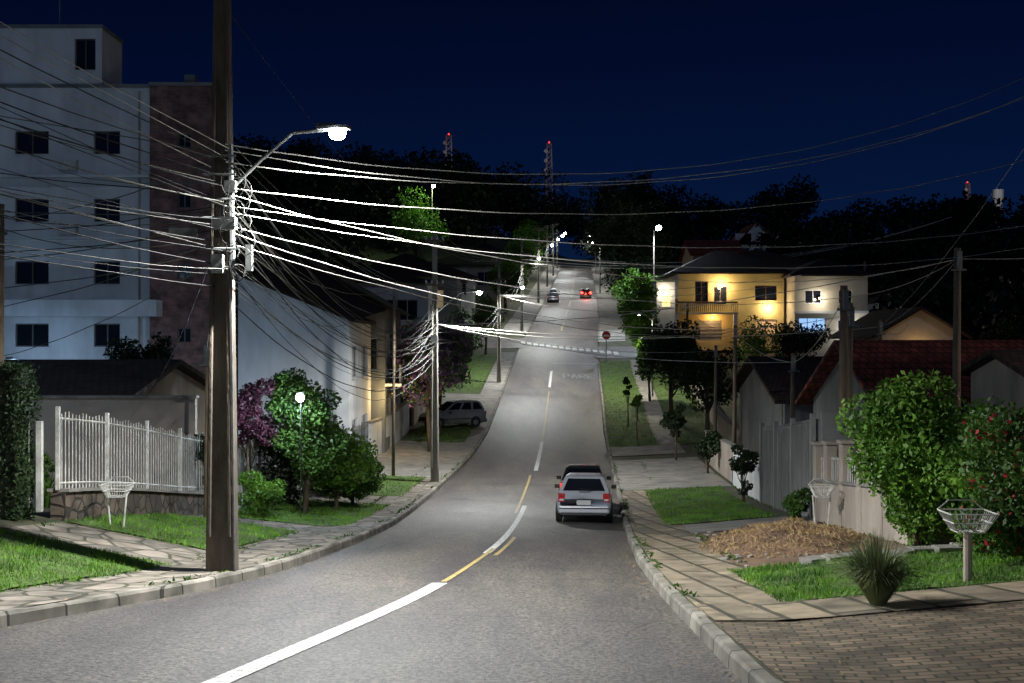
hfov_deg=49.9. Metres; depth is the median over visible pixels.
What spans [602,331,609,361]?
stop sign
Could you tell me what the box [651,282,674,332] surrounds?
walls
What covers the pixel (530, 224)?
street tree
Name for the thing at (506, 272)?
street tree
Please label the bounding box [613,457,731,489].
pavement
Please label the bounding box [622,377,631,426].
street tree
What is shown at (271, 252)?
overhead wires
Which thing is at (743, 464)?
garden shrub
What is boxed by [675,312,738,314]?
balcony slab
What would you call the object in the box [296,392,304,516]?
garden lamp
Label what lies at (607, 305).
pavement
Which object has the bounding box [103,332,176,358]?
ornamental tree
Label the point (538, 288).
utility pole with lamp
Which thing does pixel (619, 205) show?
street tree
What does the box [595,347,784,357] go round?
cross street
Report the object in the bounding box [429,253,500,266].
roof
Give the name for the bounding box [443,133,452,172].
antenna tower
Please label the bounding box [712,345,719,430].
service pole
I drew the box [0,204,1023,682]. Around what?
ground
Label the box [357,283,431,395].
walls
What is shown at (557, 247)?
utility pole with lamp
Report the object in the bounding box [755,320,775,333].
windows
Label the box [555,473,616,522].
parked car
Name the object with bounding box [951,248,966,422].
service pole
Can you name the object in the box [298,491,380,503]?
driveway
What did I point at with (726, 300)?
window frames
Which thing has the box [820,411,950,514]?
side wall
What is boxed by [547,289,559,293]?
parked car
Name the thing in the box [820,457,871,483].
bars
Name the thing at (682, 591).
weeds
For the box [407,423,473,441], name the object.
lawn
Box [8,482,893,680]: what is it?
fallen leaves
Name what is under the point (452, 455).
pavement
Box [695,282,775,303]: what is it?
windows
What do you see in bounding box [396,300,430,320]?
window frames
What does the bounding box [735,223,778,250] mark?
walls
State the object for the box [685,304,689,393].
service pole
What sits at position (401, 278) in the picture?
roof
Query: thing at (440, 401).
garden tree
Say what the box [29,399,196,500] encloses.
garden wall
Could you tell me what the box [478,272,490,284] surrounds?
windows
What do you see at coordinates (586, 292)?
driving car
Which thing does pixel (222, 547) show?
utility pole with lamp
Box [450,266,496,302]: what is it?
walls
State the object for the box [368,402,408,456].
garden wall
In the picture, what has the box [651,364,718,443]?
lawn
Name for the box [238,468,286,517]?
garden shrub
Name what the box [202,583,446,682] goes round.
white centre line
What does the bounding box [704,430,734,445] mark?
coping
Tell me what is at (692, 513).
grass
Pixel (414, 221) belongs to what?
street tree
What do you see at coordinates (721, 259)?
roof
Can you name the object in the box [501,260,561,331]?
pavement
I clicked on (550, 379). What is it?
white centre line
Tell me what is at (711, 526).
driveway
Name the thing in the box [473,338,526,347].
cross street
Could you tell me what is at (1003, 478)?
flowering shrub
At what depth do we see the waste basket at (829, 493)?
23.78 m
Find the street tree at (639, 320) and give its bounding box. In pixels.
[625,309,659,380]
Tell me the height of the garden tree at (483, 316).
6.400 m
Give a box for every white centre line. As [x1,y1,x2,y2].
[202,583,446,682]
[483,505,526,552]
[534,442,543,470]
[548,371,552,386]
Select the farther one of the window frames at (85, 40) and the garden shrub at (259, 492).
the window frames at (85, 40)
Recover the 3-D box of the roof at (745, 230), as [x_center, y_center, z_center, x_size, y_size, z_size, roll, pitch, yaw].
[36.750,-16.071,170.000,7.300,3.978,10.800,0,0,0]
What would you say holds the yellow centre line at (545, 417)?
on the road
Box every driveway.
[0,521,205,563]
[180,515,313,531]
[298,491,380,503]
[374,440,451,476]
[425,393,479,411]
[610,445,663,455]
[683,515,820,532]
[715,601,1023,682]
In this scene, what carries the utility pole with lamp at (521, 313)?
on the pavement at (530, 307)
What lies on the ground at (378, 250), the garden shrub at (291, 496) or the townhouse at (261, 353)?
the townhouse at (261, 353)
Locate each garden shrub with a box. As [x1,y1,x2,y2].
[30,438,54,507]
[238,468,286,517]
[244,428,314,504]
[314,427,378,509]
[328,437,385,502]
[728,444,758,501]
[781,487,814,520]
[835,369,971,545]
[933,427,1023,554]
[944,398,1008,470]
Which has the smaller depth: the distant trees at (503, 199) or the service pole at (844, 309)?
the service pole at (844, 309)
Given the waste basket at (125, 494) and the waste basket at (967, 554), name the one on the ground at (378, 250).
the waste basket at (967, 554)
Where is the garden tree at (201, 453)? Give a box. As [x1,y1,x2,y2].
[185,432,204,485]
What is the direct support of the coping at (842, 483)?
on the fence wall at (868, 511)
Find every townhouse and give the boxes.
[235,226,411,452]
[236,271,375,466]
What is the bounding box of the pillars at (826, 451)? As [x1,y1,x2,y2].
[811,439,920,545]
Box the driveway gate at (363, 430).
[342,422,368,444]
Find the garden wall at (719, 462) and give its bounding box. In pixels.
[705,432,732,481]
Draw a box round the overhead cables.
[0,14,558,400]
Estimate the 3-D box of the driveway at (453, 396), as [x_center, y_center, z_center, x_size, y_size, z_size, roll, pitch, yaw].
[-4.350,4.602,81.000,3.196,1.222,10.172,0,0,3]
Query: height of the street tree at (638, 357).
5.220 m
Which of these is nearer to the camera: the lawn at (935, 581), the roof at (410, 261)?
the lawn at (935, 581)
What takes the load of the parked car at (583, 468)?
on the road
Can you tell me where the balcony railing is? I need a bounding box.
[675,301,737,311]
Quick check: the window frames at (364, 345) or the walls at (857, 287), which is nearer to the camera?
the window frames at (364, 345)
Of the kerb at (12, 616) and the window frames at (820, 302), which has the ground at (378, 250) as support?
the kerb at (12, 616)
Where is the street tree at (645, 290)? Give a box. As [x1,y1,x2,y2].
[617,276,660,366]
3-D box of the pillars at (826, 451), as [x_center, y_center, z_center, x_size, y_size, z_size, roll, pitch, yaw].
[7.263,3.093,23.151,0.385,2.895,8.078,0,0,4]
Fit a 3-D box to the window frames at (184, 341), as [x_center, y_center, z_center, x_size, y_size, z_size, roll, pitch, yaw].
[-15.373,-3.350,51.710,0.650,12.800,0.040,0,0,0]
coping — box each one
[38,395,198,398]
[47,487,203,493]
[365,400,409,422]
[699,382,738,430]
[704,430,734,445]
[814,479,871,486]
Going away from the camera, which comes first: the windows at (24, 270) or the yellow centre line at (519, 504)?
the yellow centre line at (519, 504)
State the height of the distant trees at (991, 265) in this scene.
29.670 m
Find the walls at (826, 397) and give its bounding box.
[813,361,968,441]
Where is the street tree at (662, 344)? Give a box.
[634,319,700,411]
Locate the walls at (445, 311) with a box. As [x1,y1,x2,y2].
[417,277,461,328]
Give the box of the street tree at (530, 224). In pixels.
[519,219,552,267]
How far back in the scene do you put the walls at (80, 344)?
52.00 m
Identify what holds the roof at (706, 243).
on the walls at (687, 258)
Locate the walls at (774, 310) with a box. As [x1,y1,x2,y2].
[664,274,783,350]
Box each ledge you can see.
[793,311,868,313]
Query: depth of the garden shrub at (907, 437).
18.30 m
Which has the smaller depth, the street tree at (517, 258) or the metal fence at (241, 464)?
the metal fence at (241, 464)
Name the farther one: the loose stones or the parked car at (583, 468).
the parked car at (583, 468)
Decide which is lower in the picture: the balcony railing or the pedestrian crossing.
the pedestrian crossing
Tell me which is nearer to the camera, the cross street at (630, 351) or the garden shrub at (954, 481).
the garden shrub at (954, 481)
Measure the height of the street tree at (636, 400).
3.364 m
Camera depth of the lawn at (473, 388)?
95.94 m
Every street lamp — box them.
[431,185,434,231]
[592,242,600,292]
[636,313,652,395]
[653,226,660,281]
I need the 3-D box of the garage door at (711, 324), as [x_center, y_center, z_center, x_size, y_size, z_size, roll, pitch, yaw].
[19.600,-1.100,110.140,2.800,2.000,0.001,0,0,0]
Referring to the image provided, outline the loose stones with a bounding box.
[695,523,972,566]
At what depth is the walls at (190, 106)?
51.60 m
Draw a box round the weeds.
[10,458,1020,596]
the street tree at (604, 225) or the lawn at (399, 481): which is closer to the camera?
the lawn at (399, 481)
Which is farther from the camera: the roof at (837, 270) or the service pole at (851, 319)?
the roof at (837, 270)
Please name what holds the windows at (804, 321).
attached to the walls at (857, 287)
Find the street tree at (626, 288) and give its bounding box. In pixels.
[608,267,662,312]
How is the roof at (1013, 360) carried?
on the walls at (996, 378)
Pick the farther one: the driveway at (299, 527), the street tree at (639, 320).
the street tree at (639, 320)
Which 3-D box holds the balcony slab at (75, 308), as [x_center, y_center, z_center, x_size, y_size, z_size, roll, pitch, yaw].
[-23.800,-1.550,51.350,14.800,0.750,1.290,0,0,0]
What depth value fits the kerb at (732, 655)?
12.77 m
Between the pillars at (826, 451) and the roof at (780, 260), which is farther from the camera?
the roof at (780, 260)
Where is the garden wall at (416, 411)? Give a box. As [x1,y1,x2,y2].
[411,376,449,425]
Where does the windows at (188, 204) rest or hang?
attached to the walls at (190, 106)
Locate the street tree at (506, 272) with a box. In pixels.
[486,257,529,308]
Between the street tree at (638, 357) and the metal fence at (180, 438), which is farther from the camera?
the street tree at (638, 357)
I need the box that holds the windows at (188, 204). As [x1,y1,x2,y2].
[179,135,190,340]
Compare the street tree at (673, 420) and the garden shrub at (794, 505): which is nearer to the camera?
the garden shrub at (794, 505)
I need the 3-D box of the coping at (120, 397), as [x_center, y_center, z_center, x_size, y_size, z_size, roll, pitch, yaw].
[-11.800,1.560,31.000,5.900,0.080,0.300,0,0,0]
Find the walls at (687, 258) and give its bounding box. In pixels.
[682,248,701,264]
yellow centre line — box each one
[441,548,494,581]
[494,537,515,554]
[514,475,530,512]
[541,391,549,441]
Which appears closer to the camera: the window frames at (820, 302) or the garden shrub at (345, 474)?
the garden shrub at (345, 474)
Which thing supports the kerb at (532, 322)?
on the ground at (378, 250)
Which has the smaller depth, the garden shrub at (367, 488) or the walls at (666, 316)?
the garden shrub at (367, 488)
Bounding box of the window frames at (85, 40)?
[75,39,95,69]
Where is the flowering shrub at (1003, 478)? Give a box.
[955,395,1023,559]
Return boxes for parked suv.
[418,400,486,427]
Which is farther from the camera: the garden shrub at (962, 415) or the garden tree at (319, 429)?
the garden tree at (319, 429)
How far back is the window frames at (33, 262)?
52.09 m
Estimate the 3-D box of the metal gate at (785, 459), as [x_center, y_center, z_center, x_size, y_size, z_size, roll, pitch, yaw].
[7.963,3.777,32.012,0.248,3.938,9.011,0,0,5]
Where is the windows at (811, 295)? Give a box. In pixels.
[805,291,850,329]
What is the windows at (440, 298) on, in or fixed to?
attached to the walls at (445, 311)
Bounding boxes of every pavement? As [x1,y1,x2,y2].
[0,477,443,609]
[413,352,514,476]
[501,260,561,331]
[591,263,625,341]
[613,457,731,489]
[622,491,784,616]
[630,360,685,453]
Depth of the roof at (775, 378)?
53.06 m
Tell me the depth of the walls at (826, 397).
43.38 m
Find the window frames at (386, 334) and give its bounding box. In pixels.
[371,334,395,410]
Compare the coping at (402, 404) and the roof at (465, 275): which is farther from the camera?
the roof at (465, 275)
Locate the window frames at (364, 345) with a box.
[352,345,365,438]
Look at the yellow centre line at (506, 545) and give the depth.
24.19 m
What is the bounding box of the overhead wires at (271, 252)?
[0,86,551,379]
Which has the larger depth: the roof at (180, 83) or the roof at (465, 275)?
the roof at (465, 275)
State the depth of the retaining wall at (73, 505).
23.93 m
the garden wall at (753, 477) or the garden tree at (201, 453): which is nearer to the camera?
the garden tree at (201, 453)
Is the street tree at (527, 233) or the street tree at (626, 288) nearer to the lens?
the street tree at (626, 288)
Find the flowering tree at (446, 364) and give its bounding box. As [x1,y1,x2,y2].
[387,315,474,451]
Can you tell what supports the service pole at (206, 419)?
on the ground at (378, 250)
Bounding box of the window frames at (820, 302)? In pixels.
[799,290,851,329]
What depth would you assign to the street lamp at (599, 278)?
179.98 m
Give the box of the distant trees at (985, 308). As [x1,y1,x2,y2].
[577,167,1023,339]
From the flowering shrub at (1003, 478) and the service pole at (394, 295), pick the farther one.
the service pole at (394, 295)
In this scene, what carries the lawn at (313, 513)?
on the ground at (378, 250)
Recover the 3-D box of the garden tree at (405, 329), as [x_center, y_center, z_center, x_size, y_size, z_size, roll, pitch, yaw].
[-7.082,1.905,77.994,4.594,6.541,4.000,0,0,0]
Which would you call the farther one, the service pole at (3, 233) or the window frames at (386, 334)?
the window frames at (386, 334)
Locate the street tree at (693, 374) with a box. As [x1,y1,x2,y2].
[670,346,744,429]
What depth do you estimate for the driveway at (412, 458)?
58.82 m
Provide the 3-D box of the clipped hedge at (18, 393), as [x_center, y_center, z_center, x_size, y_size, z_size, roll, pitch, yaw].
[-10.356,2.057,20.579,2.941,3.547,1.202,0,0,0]
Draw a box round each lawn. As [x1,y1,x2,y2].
[0,532,154,589]
[71,515,287,549]
[238,499,385,525]
[313,475,425,495]
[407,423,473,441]
[442,354,496,393]
[600,361,657,446]
[646,486,771,523]
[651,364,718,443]
[736,551,1023,601]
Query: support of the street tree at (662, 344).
on the lawn at (690, 422)
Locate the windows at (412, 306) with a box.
[387,300,416,319]
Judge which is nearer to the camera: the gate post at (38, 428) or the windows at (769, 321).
the gate post at (38, 428)
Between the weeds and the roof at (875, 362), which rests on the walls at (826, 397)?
the roof at (875, 362)
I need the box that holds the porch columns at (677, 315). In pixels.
[675,275,736,333]
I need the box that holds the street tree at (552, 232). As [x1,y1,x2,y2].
[537,214,561,243]
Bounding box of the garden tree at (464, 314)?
[449,307,489,366]
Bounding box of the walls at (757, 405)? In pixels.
[739,369,812,452]
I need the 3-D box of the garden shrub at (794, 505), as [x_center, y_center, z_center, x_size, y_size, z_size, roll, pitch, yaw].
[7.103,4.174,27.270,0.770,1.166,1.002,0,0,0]
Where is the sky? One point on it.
(614, 86)
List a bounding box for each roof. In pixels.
[0,24,123,43]
[0,84,149,87]
[4,359,204,394]
[149,82,232,95]
[338,267,443,289]
[364,254,466,282]
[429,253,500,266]
[437,262,480,283]
[650,281,675,284]
[655,251,792,279]
[678,240,743,260]
[726,356,822,403]
[732,222,775,241]
[738,251,809,268]
[781,259,872,278]
[795,340,1023,421]
[828,307,973,338]
[868,286,952,302]
[961,350,1023,376]
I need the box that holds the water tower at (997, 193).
[992,189,1003,216]
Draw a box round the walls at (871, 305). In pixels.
[868,302,947,312]
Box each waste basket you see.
[98,477,134,526]
[808,479,834,525]
[937,499,999,581]
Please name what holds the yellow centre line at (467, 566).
on the road
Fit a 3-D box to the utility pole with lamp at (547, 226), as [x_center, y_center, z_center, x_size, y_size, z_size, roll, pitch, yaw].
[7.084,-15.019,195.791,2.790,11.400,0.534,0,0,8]
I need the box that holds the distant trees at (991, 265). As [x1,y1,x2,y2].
[234,192,1023,361]
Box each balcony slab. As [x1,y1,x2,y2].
[4,300,161,316]
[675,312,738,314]
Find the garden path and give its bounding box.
[696,581,1023,619]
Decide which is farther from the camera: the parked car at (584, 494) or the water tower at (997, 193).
the water tower at (997, 193)
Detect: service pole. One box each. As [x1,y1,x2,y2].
[0,204,7,365]
[198,341,208,517]
[390,282,398,475]
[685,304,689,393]
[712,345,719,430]
[731,325,739,443]
[788,353,799,417]
[837,285,853,411]
[847,303,859,410]
[876,319,885,339]
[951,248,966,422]
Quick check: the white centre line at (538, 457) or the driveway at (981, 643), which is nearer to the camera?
the driveway at (981, 643)
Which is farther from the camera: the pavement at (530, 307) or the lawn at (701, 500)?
the pavement at (530, 307)
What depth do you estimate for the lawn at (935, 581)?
15.02 m
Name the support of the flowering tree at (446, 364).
on the ground at (378, 250)
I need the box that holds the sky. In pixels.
[0,0,1023,258]
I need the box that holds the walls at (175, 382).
[142,369,204,468]
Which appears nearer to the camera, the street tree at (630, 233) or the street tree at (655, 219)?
the street tree at (630, 233)
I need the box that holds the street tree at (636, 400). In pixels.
[629,394,642,445]
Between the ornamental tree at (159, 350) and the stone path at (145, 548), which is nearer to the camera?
the stone path at (145, 548)
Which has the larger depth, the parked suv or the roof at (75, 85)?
the parked suv
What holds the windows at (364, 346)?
in the townhouse at (261, 353)
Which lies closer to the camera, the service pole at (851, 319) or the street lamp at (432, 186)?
the service pole at (851, 319)
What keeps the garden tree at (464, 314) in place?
on the lawn at (473, 388)
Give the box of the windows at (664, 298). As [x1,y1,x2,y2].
[662,289,669,305]
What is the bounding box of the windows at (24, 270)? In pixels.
[17,133,118,345]
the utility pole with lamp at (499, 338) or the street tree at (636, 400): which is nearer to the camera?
the street tree at (636, 400)
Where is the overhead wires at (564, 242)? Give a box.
[0,22,1023,362]
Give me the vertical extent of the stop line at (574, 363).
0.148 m
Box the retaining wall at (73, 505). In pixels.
[50,490,203,521]
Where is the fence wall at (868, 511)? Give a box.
[817,482,901,542]
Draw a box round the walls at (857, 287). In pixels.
[784,276,867,355]
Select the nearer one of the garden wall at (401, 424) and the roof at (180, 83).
the roof at (180, 83)
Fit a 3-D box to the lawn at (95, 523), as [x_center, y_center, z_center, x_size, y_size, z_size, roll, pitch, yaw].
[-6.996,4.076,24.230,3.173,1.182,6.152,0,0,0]
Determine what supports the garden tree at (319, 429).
on the lawn at (313, 513)
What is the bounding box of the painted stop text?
[562,373,593,378]
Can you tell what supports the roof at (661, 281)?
on the walls at (666, 316)
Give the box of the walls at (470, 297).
[462,279,476,325]
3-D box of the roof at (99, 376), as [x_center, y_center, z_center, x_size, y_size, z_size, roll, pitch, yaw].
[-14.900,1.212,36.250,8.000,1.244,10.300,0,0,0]
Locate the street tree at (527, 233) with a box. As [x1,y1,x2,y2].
[513,225,546,274]
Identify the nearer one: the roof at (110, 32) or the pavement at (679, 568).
the pavement at (679, 568)
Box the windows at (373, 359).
[371,336,388,373]
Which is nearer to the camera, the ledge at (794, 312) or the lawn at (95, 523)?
the lawn at (95, 523)
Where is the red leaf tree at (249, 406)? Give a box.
[236,377,279,510]
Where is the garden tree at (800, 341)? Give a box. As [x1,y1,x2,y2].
[768,320,831,355]
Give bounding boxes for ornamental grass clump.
[813,525,945,605]
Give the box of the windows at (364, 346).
[353,346,364,426]
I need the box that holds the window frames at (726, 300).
[701,282,776,330]
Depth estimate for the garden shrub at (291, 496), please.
35.60 m
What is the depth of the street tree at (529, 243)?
198.80 m
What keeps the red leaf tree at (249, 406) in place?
on the lawn at (313, 513)
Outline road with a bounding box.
[0,259,741,682]
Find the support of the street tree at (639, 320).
on the pavement at (664, 438)
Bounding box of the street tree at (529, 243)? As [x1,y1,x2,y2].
[520,236,542,282]
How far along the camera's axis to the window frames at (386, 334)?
62.14 m
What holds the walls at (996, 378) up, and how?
on the ground at (378, 250)
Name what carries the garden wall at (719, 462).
on the ground at (378, 250)
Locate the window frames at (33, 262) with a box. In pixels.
[16,131,119,346]
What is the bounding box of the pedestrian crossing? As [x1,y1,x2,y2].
[521,341,618,354]
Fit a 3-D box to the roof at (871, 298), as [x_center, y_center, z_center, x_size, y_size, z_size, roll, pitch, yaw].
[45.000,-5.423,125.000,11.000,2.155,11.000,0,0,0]
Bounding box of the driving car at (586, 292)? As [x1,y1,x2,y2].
[579,288,591,297]
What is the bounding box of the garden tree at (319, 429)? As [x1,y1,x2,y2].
[264,367,347,513]
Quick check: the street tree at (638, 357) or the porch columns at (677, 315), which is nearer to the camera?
the street tree at (638, 357)
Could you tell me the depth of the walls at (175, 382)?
37.95 m
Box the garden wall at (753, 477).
[733,449,758,500]
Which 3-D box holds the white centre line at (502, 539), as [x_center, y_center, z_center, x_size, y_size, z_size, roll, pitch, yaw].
[0.007,5.070,30.747,0.246,1.489,16.538,0,0,3]
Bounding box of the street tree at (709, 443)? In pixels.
[692,430,722,472]
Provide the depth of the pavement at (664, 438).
75.09 m
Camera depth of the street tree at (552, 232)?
300.13 m
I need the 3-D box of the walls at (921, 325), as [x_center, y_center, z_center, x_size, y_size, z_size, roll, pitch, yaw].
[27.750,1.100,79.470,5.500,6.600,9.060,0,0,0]
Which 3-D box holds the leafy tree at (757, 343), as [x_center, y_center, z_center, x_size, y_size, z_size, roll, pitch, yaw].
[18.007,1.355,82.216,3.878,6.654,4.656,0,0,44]
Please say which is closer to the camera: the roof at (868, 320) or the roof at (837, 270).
the roof at (868, 320)
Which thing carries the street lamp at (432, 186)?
on the ground at (378, 250)
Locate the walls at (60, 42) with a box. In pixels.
[0,28,121,83]
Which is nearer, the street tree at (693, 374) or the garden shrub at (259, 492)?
the garden shrub at (259, 492)
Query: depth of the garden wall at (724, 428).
66.90 m
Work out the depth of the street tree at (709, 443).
49.81 m
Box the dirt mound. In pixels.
[697,516,869,557]
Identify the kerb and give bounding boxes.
[0,351,517,627]
[526,262,563,334]
[590,262,599,341]
[598,362,783,682]
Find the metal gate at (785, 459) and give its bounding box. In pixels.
[759,413,819,518]
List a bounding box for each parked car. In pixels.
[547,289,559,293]
[547,292,558,301]
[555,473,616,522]
[557,464,610,492]
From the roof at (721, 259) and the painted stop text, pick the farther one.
the roof at (721, 259)
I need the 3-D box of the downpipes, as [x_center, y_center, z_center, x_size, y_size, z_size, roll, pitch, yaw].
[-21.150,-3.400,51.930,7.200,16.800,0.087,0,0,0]
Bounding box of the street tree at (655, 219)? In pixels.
[604,197,680,274]
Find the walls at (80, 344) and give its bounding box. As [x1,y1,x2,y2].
[0,88,149,358]
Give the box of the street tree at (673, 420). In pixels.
[659,403,686,459]
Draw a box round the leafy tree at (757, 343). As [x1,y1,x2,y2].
[731,315,782,361]
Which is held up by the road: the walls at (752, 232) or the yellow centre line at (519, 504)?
the yellow centre line at (519, 504)
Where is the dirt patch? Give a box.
[693,522,908,568]
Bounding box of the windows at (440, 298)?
[438,290,442,307]
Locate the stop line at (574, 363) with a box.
[553,363,595,364]
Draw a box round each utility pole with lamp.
[169,0,350,571]
[425,234,483,481]
[492,257,524,382]
[517,236,539,331]
[534,228,552,302]
[544,225,559,286]
[550,224,563,275]
[556,223,565,268]
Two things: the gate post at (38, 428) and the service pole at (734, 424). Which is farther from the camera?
the service pole at (734, 424)
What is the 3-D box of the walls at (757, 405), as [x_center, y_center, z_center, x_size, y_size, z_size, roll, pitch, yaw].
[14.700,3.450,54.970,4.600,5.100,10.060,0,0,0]
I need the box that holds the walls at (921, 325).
[853,310,952,339]
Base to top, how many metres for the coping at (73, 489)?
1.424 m
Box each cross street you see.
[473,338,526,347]
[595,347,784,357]
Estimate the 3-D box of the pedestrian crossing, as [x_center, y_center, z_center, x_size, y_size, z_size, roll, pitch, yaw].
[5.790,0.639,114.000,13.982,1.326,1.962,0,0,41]
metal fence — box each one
[55,406,203,491]
[237,443,274,493]
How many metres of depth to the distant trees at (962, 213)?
302.58 m
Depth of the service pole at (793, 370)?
36.93 m
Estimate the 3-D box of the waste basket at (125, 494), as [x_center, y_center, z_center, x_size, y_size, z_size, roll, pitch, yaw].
[-7.899,3.276,22.006,0.586,1.089,0.457,0,0,0]
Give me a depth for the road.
14.63 m
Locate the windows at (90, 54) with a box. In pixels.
[77,41,94,68]
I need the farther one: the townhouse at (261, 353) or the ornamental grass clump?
the townhouse at (261, 353)
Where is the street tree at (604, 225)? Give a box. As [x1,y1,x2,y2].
[596,215,659,249]
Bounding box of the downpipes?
[138,91,139,352]
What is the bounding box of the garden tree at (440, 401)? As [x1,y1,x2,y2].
[400,317,472,433]
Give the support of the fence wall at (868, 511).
on the ground at (378, 250)
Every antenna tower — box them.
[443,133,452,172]
[544,142,552,218]
[964,182,970,198]
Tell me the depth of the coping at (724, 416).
66.81 m
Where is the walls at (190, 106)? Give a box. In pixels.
[150,86,211,373]
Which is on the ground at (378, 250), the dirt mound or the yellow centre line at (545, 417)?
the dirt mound
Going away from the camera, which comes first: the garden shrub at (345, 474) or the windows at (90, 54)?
the garden shrub at (345, 474)
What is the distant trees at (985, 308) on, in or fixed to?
on the ground at (378, 250)
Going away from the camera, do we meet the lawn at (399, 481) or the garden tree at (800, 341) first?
the lawn at (399, 481)
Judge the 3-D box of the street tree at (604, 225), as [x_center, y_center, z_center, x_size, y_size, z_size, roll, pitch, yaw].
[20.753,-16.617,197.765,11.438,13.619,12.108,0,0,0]
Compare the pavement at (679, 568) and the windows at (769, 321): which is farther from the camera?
the windows at (769, 321)
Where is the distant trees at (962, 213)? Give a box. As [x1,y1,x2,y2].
[276,140,1023,266]
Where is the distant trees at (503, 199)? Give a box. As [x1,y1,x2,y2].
[233,133,572,260]
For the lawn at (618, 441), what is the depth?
78.00 m
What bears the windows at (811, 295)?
attached to the walls at (857, 287)
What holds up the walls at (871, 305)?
on the ground at (378, 250)
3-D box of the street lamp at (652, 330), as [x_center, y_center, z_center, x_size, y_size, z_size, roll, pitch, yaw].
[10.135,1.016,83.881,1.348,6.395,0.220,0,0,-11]
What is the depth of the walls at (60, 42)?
52.30 m
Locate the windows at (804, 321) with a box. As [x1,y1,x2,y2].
[799,319,824,331]
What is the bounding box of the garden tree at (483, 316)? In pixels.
[467,293,504,354]
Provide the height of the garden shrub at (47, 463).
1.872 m
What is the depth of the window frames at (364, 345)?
54.94 m
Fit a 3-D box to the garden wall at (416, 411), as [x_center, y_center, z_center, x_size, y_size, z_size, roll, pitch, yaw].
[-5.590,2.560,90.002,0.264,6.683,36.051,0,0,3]
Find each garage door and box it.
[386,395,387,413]
[694,321,721,340]
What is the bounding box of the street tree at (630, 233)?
[585,205,667,318]
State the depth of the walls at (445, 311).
100.00 m
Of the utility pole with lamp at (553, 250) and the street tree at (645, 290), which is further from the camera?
the utility pole with lamp at (553, 250)
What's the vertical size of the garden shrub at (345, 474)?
3.067 m
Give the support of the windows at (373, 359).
in the townhouse at (381, 408)
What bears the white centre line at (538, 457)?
on the road
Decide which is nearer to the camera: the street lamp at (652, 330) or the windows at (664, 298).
the street lamp at (652, 330)
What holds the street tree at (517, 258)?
on the ground at (378, 250)
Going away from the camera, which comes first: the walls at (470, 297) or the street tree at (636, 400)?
the street tree at (636, 400)
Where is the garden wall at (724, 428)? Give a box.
[691,385,738,444]
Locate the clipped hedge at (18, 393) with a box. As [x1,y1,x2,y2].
[0,359,46,522]
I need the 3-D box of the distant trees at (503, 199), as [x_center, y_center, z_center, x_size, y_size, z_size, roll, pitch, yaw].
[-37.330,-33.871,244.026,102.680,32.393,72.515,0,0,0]
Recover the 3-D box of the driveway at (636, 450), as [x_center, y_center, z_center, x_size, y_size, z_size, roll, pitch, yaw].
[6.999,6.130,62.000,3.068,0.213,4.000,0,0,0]
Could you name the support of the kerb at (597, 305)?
on the ground at (378, 250)
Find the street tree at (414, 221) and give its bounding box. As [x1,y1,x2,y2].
[386,186,448,255]
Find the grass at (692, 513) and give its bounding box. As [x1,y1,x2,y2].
[0,353,1023,601]
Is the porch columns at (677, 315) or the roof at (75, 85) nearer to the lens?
the roof at (75, 85)
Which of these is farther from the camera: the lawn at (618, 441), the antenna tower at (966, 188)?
the antenna tower at (966, 188)
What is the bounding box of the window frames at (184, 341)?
[178,134,190,342]
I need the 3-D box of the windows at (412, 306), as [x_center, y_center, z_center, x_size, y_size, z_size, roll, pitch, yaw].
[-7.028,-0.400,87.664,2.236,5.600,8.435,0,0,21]
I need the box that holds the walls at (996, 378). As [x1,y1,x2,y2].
[971,359,1023,429]
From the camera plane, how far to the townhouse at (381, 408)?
60.00 m
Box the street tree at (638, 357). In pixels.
[635,336,660,400]
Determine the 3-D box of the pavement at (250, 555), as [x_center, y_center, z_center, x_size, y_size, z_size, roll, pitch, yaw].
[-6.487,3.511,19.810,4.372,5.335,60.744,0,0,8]
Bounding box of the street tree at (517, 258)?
[500,238,540,292]
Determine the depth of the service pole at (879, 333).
44.89 m
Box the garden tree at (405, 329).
[400,323,421,387]
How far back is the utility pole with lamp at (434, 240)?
47.87 m
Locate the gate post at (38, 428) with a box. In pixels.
[25,421,42,511]
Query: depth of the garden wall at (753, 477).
38.92 m
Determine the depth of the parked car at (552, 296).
162.00 m
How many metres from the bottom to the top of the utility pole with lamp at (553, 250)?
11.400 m
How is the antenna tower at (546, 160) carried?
on the ground at (378, 250)
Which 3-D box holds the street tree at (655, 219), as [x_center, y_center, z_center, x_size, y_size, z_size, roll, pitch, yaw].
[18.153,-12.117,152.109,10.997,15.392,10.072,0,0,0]
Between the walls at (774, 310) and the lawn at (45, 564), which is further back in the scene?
the walls at (774, 310)
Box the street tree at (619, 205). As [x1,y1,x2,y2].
[604,198,670,273]

